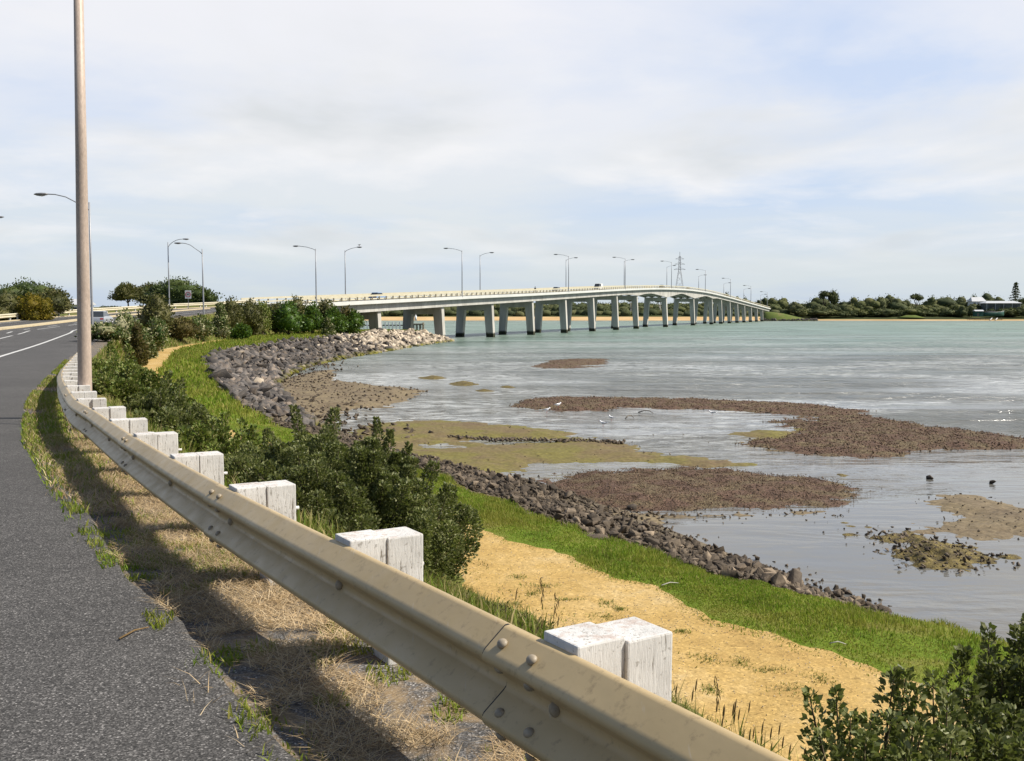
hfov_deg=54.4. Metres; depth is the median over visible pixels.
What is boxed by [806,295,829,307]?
tree
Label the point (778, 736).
seed grass
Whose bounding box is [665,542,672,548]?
shore stone
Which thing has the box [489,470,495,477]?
shore stone
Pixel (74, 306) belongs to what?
roadside house
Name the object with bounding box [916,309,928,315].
tree
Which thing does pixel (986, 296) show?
tree
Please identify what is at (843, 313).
tree
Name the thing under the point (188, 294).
speed sign
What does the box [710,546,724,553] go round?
shore stone
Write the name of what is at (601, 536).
lone rock
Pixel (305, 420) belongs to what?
dark boulder
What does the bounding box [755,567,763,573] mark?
shore stone
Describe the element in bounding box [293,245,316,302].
street lamp
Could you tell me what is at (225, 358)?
dark boulder
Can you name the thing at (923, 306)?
tree
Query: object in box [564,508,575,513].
shore stone
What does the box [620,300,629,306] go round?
tree
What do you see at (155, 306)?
bank shrub
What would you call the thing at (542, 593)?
seed grass
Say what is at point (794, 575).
leaning rock
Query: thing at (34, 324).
median strip
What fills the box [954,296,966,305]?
tree
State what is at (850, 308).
tree
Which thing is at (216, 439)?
bank shrub
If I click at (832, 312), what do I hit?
tree
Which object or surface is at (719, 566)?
shore stone
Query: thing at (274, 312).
bank shrub
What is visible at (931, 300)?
tree
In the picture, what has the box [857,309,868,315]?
tree
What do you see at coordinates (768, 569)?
shore stone
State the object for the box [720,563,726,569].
shore stone
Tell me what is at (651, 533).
shore stone
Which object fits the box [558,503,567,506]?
shore stone
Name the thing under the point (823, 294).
pine
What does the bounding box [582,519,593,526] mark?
shore stone
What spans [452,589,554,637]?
weed clump
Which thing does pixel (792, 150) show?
sky
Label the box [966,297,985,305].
beach house
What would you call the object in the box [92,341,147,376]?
bank shrub
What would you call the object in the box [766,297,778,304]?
tree
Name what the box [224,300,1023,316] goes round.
wood
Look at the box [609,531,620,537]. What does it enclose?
shore stone
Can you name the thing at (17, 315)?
guard rail
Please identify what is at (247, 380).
dark boulder
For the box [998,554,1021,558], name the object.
weed patch
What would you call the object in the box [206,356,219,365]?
dark boulder
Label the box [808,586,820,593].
shore stone
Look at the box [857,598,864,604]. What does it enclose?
shore stone
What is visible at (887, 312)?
tree
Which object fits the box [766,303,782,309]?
tree
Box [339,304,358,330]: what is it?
bank shrub
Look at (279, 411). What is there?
dark boulder
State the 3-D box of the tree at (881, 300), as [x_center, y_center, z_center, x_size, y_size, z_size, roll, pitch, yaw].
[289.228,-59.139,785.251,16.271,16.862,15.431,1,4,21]
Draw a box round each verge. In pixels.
[33,313,539,760]
[93,314,212,406]
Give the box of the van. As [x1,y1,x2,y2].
[594,283,602,289]
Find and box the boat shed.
[973,310,983,315]
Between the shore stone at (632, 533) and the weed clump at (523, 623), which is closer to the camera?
the weed clump at (523, 623)
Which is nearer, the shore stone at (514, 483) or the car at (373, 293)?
the shore stone at (514, 483)
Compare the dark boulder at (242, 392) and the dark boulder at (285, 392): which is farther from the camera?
the dark boulder at (285, 392)
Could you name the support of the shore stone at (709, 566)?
on the shore at (284, 417)
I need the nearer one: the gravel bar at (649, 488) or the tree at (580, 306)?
the gravel bar at (649, 488)
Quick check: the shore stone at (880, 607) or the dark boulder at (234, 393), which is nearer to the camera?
the shore stone at (880, 607)
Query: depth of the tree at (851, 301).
817.87 m
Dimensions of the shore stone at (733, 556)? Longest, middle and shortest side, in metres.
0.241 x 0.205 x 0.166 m
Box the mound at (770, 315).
[763,312,808,320]
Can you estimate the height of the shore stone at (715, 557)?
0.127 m
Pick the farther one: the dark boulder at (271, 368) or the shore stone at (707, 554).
the dark boulder at (271, 368)
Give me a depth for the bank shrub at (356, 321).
158.59 m
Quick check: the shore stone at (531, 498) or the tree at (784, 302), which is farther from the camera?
the tree at (784, 302)
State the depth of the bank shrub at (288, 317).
137.69 m
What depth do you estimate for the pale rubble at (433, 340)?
177.35 m
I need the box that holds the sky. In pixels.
[0,0,1023,306]
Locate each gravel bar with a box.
[512,396,877,420]
[530,359,608,368]
[536,465,859,511]
[742,418,1023,458]
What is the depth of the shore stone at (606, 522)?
23.60 m
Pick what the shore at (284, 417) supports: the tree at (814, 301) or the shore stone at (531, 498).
the shore stone at (531, 498)
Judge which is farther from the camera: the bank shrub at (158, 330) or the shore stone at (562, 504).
the bank shrub at (158, 330)
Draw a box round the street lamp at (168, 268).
[167,238,187,304]
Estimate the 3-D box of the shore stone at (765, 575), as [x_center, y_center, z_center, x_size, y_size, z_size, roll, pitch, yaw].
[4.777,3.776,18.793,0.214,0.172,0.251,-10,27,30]
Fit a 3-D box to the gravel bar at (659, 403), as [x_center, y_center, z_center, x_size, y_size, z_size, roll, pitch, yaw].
[10.834,1.561,60.543,23.421,0.324,14.057,1,4,13]
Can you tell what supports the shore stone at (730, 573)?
on the shore at (284, 417)
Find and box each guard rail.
[0,300,255,319]
[57,352,789,760]
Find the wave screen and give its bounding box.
[360,322,402,328]
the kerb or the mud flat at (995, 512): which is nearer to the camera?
the mud flat at (995, 512)
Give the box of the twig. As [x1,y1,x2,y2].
[118,626,148,639]
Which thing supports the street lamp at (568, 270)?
on the road bridge
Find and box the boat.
[984,311,1003,315]
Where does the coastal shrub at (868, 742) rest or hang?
on the embankment
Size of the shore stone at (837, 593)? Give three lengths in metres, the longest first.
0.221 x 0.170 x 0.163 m
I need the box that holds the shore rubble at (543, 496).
[272,417,890,614]
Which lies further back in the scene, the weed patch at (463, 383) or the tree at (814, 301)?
the tree at (814, 301)
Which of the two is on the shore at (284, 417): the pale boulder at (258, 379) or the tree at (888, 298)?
the pale boulder at (258, 379)
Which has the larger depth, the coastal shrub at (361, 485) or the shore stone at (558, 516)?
the shore stone at (558, 516)
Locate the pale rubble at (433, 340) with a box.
[270,328,453,367]
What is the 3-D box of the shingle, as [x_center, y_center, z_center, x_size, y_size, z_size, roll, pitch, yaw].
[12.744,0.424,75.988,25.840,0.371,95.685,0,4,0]
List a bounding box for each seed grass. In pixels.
[540,577,543,623]
[553,593,558,622]
[695,678,697,711]
[714,675,720,721]
[778,723,780,754]
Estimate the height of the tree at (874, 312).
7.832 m
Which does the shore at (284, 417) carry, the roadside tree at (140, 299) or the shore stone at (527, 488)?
the shore stone at (527, 488)
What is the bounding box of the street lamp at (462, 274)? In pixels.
[444,248,462,297]
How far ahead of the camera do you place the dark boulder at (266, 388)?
59.85 m
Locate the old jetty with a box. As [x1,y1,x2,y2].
[413,322,423,330]
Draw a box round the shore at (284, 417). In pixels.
[242,340,785,587]
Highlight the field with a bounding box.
[56,305,214,315]
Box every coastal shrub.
[223,404,484,585]
[797,664,976,760]
[935,613,1023,760]
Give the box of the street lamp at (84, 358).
[74,0,91,390]
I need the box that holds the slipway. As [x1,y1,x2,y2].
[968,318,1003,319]
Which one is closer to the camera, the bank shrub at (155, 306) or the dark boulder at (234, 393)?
the dark boulder at (234, 393)
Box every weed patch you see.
[419,375,445,379]
[449,381,478,385]
[476,389,492,391]
[500,385,515,387]
[842,533,856,535]
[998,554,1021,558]
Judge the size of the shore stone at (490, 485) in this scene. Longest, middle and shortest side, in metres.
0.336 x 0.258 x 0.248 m
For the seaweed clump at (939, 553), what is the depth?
23.15 m
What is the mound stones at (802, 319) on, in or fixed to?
in the water
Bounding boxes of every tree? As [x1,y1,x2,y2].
[0,276,67,300]
[0,288,21,320]
[14,292,55,320]
[32,286,73,316]
[107,281,145,305]
[132,281,166,303]
[134,276,224,303]
[180,284,218,302]
[494,303,511,309]
[572,302,579,309]
[575,302,586,307]
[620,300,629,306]
[670,304,686,311]
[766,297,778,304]
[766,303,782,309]
[776,298,790,308]
[787,301,802,314]
[792,305,807,314]
[795,309,809,315]
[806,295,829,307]
[808,309,818,316]
[809,303,826,309]
[813,307,835,315]
[825,301,840,315]
[827,308,839,315]
[835,310,850,316]
[836,303,848,310]
[839,304,862,311]
[847,296,859,305]
[847,310,858,316]
[852,296,879,308]
[853,305,864,308]
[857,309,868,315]
[867,308,877,315]
[868,307,882,315]
[875,296,888,308]
[876,306,897,316]
[884,293,896,304]
[886,297,909,309]
[895,309,906,315]
[903,307,923,315]
[913,304,929,309]
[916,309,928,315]
[922,296,937,305]
[926,311,939,315]
[930,303,947,311]
[935,308,956,315]
[936,294,956,307]
[950,303,960,309]
[953,305,968,316]
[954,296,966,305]
[967,304,979,309]
[967,306,975,316]
[980,292,995,300]
[992,297,1004,300]
[996,307,1017,315]
[1005,307,1016,315]
[1015,306,1023,316]
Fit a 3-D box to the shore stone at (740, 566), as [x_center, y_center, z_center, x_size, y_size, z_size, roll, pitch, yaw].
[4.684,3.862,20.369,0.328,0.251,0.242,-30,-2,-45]
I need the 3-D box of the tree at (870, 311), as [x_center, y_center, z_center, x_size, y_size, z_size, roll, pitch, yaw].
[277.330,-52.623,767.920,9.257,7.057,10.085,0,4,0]
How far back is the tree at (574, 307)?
828.12 m
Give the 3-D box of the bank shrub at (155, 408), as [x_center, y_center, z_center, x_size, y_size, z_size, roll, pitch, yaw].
[-6.646,0.779,19.593,2.035,1.953,2.159,3,5,38]
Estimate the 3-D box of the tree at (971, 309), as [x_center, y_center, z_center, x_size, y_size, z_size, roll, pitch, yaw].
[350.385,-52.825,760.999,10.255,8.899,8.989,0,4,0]
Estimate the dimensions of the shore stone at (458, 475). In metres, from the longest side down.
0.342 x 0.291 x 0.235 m
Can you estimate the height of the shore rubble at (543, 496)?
1.299 m
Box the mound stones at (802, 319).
[759,318,817,320]
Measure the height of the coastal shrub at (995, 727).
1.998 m
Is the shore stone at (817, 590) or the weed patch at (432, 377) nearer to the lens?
the shore stone at (817, 590)
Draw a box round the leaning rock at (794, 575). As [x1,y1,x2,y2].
[787,568,801,585]
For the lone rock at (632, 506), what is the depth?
28.83 m
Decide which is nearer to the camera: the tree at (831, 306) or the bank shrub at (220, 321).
the bank shrub at (220, 321)
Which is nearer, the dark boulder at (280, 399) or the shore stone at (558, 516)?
the shore stone at (558, 516)
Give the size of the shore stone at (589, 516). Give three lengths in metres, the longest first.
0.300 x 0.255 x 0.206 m
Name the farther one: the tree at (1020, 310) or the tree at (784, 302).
the tree at (784, 302)
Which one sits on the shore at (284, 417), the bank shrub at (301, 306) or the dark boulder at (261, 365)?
the dark boulder at (261, 365)
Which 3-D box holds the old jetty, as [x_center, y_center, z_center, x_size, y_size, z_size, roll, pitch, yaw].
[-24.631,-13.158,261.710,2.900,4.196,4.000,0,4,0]
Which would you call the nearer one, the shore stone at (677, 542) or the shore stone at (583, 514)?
the shore stone at (677, 542)
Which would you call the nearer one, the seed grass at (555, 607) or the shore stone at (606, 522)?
the seed grass at (555, 607)
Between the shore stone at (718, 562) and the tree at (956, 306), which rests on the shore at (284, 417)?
the shore stone at (718, 562)
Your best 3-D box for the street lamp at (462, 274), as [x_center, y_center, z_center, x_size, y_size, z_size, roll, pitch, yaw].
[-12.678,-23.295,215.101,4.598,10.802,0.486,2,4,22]
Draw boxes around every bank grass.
[29,412,793,760]
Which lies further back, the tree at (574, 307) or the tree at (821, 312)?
the tree at (574, 307)
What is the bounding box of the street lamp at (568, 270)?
[554,254,568,291]
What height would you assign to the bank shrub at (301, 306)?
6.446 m
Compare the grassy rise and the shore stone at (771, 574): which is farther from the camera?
the grassy rise
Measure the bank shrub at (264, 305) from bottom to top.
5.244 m
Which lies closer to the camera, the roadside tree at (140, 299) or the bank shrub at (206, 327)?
the bank shrub at (206, 327)
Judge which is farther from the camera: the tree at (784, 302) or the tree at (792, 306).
the tree at (784, 302)
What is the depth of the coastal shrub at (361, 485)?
10.71 m
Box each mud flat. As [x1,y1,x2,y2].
[283,370,424,423]
[605,509,825,523]
[727,428,804,442]
[911,494,1023,540]
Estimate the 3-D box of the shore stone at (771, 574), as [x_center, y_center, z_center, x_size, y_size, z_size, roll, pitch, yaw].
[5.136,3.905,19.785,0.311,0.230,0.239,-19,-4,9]
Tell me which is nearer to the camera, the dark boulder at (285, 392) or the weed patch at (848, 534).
the weed patch at (848, 534)
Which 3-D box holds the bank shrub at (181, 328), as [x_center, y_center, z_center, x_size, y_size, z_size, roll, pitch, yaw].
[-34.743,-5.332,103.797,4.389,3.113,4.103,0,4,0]
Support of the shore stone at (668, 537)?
on the shore at (284, 417)
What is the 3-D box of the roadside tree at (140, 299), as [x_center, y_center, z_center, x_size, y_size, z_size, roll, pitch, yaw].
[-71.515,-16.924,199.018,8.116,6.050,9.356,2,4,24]
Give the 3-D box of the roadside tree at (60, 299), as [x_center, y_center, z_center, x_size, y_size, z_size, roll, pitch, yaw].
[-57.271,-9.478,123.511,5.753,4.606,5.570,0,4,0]
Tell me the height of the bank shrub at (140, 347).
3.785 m
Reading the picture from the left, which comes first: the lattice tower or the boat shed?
the lattice tower
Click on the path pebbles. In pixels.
(662, 626)
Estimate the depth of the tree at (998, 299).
781.85 m
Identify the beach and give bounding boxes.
[381,317,1023,320]
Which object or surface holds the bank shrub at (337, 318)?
on the grass bank
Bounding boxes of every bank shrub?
[74,321,131,341]
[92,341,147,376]
[92,363,198,406]
[109,307,150,346]
[124,369,230,435]
[127,322,150,365]
[136,291,176,350]
[143,328,158,358]
[145,315,170,351]
[159,411,276,461]
[166,315,199,341]
[192,313,216,338]
[211,301,231,338]
[212,295,247,329]
[229,322,252,339]
[241,298,267,334]
[256,300,272,334]
[267,300,282,333]
[270,300,304,334]
[289,295,306,333]
[300,301,323,333]
[316,298,340,317]
[320,317,335,335]
[322,305,348,332]
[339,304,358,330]
[342,308,366,333]
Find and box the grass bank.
[165,336,1017,698]
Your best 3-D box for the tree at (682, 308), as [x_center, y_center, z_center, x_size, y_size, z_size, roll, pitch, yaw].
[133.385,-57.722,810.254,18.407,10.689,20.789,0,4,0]
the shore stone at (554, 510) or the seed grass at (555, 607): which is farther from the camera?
the shore stone at (554, 510)
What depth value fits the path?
13.62 m
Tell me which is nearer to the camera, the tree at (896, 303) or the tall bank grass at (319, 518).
the tall bank grass at (319, 518)
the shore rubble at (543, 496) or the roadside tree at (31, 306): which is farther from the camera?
the roadside tree at (31, 306)
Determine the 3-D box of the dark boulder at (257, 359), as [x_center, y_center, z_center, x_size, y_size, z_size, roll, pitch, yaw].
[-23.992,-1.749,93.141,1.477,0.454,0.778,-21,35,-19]
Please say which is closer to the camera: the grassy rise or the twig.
the twig
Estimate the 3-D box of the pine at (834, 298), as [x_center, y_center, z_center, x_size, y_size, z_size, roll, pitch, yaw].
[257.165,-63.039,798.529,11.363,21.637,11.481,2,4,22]
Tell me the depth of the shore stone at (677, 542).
22.20 m
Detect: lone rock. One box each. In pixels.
[586,534,607,539]
[627,504,636,509]
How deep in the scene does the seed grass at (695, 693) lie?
5.26 m
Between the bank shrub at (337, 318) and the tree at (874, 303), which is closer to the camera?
the bank shrub at (337, 318)
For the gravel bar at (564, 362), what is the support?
in the water
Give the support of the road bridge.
in the water
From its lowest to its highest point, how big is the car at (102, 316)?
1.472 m
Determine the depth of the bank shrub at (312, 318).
144.97 m
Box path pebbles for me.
[230,438,885,732]
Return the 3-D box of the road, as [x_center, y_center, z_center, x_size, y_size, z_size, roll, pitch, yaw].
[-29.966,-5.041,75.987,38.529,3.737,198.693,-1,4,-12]
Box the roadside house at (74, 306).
[70,299,95,309]
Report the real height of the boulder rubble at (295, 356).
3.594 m
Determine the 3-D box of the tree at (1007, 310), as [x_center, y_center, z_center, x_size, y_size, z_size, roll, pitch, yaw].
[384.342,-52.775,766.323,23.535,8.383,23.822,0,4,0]
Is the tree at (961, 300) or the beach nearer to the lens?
the beach
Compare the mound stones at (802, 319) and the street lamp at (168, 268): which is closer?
the street lamp at (168, 268)
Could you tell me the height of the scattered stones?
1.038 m
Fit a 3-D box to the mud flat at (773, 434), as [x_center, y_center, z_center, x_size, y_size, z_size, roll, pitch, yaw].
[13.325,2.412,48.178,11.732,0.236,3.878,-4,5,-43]
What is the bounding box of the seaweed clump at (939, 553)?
[870,531,998,571]
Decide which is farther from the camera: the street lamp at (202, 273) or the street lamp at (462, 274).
the street lamp at (462, 274)
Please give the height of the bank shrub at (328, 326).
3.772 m
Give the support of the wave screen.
in the water
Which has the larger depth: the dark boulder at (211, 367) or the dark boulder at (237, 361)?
the dark boulder at (237, 361)
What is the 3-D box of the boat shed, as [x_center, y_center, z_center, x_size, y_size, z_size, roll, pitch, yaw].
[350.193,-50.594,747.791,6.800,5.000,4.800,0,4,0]
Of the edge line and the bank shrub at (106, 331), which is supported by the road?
the edge line
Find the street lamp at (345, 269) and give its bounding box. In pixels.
[345,247,361,293]
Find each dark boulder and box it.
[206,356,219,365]
[206,364,215,370]
[208,369,232,378]
[218,357,229,360]
[222,362,230,367]
[222,383,236,390]
[226,355,235,360]
[230,390,237,396]
[233,357,241,364]
[238,388,246,396]
[239,371,249,376]
[240,376,251,384]
[249,388,257,395]
[250,358,263,361]
[256,363,269,367]
[257,384,272,392]
[262,390,270,397]
[267,366,278,371]
[270,396,285,401]
[271,404,285,415]
[277,388,290,395]
[285,396,293,403]
[302,415,308,424]
[309,419,313,427]
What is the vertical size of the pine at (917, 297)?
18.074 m
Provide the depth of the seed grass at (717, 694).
5.75 m
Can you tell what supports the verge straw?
on the roadside verge at (414, 689)
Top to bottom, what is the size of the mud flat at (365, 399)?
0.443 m
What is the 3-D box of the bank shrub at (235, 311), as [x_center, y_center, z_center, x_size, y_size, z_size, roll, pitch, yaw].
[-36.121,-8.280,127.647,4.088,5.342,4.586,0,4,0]
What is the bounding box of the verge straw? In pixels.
[23,374,538,760]
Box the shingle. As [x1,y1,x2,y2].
[509,358,1023,513]
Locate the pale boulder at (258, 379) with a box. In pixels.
[253,377,263,382]
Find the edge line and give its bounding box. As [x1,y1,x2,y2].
[0,311,208,356]
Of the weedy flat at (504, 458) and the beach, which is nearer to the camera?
the weedy flat at (504, 458)
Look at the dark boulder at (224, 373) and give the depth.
60.11 m
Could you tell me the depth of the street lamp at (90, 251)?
85.47 m
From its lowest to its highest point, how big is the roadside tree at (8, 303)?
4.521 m
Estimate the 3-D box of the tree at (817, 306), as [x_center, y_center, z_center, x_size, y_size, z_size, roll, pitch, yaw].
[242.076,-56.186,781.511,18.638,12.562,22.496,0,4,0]
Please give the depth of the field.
165.94 m
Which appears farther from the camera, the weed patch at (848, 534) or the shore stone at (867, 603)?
the weed patch at (848, 534)
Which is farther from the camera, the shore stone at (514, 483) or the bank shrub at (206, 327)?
the bank shrub at (206, 327)
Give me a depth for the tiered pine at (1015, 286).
796.47 m
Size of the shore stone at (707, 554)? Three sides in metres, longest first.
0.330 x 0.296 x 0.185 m
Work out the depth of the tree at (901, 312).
765.90 m
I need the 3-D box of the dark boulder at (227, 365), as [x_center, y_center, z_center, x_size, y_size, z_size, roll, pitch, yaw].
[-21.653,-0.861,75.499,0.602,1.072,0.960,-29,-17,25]
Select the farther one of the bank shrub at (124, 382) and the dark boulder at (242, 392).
the dark boulder at (242, 392)
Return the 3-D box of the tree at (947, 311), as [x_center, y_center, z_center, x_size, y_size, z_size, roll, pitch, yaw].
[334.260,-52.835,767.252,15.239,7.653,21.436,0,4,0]
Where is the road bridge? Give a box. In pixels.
[240,285,770,336]
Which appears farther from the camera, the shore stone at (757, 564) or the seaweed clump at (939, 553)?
the seaweed clump at (939, 553)
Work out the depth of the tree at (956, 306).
779.70 m
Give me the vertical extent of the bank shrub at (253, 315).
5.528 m
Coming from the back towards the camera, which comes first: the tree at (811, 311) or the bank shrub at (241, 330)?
the tree at (811, 311)
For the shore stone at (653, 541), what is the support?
on the shore at (284, 417)
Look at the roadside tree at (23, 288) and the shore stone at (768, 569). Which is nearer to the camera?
the shore stone at (768, 569)
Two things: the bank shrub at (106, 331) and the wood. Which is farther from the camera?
the wood
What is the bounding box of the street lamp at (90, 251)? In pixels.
[34,193,93,324]
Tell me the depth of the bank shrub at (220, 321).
119.26 m
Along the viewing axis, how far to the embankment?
101.12 m
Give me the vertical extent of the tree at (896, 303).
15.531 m
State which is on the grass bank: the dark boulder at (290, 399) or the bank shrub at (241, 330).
the bank shrub at (241, 330)
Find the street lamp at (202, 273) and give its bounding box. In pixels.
[175,242,204,313]
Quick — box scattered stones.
[282,360,1023,574]
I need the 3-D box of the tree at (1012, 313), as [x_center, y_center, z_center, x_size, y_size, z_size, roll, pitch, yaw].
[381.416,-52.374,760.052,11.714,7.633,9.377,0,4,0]
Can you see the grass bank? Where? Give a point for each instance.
(915, 644)
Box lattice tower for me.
[673,256,684,299]
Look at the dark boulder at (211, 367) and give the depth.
65.61 m
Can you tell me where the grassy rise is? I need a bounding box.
[897,315,923,317]
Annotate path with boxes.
[141,339,975,760]
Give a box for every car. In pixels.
[93,311,113,324]
[368,292,385,299]
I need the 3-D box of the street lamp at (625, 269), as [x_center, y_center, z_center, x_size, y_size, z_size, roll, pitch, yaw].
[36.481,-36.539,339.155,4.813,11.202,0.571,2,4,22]
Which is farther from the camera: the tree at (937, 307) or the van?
the tree at (937, 307)
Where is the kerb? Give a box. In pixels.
[0,306,215,321]
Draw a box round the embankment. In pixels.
[105,315,701,715]
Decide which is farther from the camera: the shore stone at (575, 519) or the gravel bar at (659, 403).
the gravel bar at (659, 403)
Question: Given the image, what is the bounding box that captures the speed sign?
[185,290,190,308]
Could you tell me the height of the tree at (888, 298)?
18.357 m
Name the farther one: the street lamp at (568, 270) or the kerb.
the street lamp at (568, 270)
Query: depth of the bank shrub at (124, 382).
23.50 m
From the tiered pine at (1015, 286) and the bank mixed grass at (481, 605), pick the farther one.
the tiered pine at (1015, 286)
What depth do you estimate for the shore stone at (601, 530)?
22.35 m
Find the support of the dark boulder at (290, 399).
on the shore at (284, 417)
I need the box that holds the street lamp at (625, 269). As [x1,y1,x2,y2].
[613,257,625,285]
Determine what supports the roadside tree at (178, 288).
on the field
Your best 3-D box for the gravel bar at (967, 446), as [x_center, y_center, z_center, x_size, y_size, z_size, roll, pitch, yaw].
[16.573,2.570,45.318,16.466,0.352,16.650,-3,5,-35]
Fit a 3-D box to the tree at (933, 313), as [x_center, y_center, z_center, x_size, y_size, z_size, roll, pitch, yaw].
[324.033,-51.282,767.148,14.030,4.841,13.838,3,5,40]
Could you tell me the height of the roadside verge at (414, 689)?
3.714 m
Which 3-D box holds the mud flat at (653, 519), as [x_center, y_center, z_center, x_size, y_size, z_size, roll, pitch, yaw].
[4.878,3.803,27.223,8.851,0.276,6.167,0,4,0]
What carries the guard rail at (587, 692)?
on the roadside verge at (414, 689)
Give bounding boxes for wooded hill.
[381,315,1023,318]
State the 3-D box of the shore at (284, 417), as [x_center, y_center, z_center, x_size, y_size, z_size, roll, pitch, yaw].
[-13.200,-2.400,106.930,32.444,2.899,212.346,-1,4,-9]
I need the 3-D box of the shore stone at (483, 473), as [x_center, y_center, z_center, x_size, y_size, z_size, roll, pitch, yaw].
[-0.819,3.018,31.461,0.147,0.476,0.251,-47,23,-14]
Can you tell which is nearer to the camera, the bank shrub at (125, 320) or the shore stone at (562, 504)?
the shore stone at (562, 504)
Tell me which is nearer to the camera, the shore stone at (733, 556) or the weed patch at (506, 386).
the shore stone at (733, 556)
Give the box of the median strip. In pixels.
[0,308,209,329]
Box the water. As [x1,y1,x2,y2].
[291,320,1023,642]
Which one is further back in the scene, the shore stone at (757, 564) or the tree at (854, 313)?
the tree at (854, 313)
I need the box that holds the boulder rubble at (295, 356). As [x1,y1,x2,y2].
[201,328,449,426]
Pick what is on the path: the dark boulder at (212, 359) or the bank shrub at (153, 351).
the bank shrub at (153, 351)
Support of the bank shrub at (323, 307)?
on the grass bank
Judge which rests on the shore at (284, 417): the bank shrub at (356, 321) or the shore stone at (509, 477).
the shore stone at (509, 477)
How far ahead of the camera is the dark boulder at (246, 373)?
70.92 m
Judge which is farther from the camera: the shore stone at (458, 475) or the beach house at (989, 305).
the beach house at (989, 305)
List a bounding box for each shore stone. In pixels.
[451,472,460,479]
[481,470,490,477]
[487,482,498,488]
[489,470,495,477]
[504,483,511,491]
[506,473,515,480]
[506,481,518,485]
[519,485,529,491]
[525,497,536,501]
[549,508,561,513]
[553,513,564,519]
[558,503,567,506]
[564,490,572,498]
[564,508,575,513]
[572,516,580,522]
[578,512,587,516]
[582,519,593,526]
[587,514,596,519]
[595,528,603,533]
[602,520,610,527]
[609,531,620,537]
[619,524,629,533]
[628,530,640,536]
[643,531,654,535]
[643,537,659,545]
[663,535,670,540]
[663,539,680,546]
[663,551,676,557]
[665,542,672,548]
[703,550,710,560]
[705,561,715,569]
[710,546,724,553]
[711,554,718,559]
[712,560,722,564]
[715,563,722,569]
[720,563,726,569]
[721,570,740,576]
[726,555,737,559]
[734,563,746,570]
[753,560,762,567]
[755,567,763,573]
[761,573,770,583]
[762,568,775,572]
[765,572,775,576]
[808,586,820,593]
[832,588,840,596]
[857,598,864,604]
[865,601,873,607]
[878,605,891,611]
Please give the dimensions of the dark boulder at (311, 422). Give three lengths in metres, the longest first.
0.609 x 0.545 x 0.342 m
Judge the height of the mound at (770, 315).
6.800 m
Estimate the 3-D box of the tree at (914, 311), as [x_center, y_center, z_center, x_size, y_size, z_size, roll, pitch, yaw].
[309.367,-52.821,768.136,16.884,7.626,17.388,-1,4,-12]
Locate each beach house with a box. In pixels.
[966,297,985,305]
[980,301,1019,310]
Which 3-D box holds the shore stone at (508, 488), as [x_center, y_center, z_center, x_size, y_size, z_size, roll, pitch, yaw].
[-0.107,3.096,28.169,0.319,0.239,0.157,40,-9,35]
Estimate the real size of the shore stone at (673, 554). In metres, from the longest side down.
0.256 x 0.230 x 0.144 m
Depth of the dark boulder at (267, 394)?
57.40 m
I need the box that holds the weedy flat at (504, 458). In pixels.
[347,420,756,472]
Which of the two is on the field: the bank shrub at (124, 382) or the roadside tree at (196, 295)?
the roadside tree at (196, 295)
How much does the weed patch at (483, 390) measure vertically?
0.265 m
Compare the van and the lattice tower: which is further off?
the lattice tower
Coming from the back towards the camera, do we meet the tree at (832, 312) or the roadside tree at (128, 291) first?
the tree at (832, 312)
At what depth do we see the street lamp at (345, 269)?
191.21 m
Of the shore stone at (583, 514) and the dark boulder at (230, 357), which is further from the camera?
the dark boulder at (230, 357)
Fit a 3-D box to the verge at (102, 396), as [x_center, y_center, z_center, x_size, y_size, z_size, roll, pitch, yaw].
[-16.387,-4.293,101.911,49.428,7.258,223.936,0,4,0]
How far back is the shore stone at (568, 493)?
29.32 m
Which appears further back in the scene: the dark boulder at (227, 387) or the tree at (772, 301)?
the tree at (772, 301)
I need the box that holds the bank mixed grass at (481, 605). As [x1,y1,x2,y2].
[95,301,855,760]
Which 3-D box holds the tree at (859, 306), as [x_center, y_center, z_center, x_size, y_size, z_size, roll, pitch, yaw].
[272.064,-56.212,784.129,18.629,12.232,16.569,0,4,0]
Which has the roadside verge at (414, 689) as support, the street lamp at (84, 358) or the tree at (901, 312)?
the street lamp at (84, 358)
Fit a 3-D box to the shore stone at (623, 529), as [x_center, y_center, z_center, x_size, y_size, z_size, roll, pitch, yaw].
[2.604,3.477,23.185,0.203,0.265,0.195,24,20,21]
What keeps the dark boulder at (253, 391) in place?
on the shore at (284, 417)
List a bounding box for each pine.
[818,291,831,305]
[827,290,839,304]
[909,293,923,304]
[1008,282,1020,301]
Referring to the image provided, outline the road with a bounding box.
[0,306,295,760]

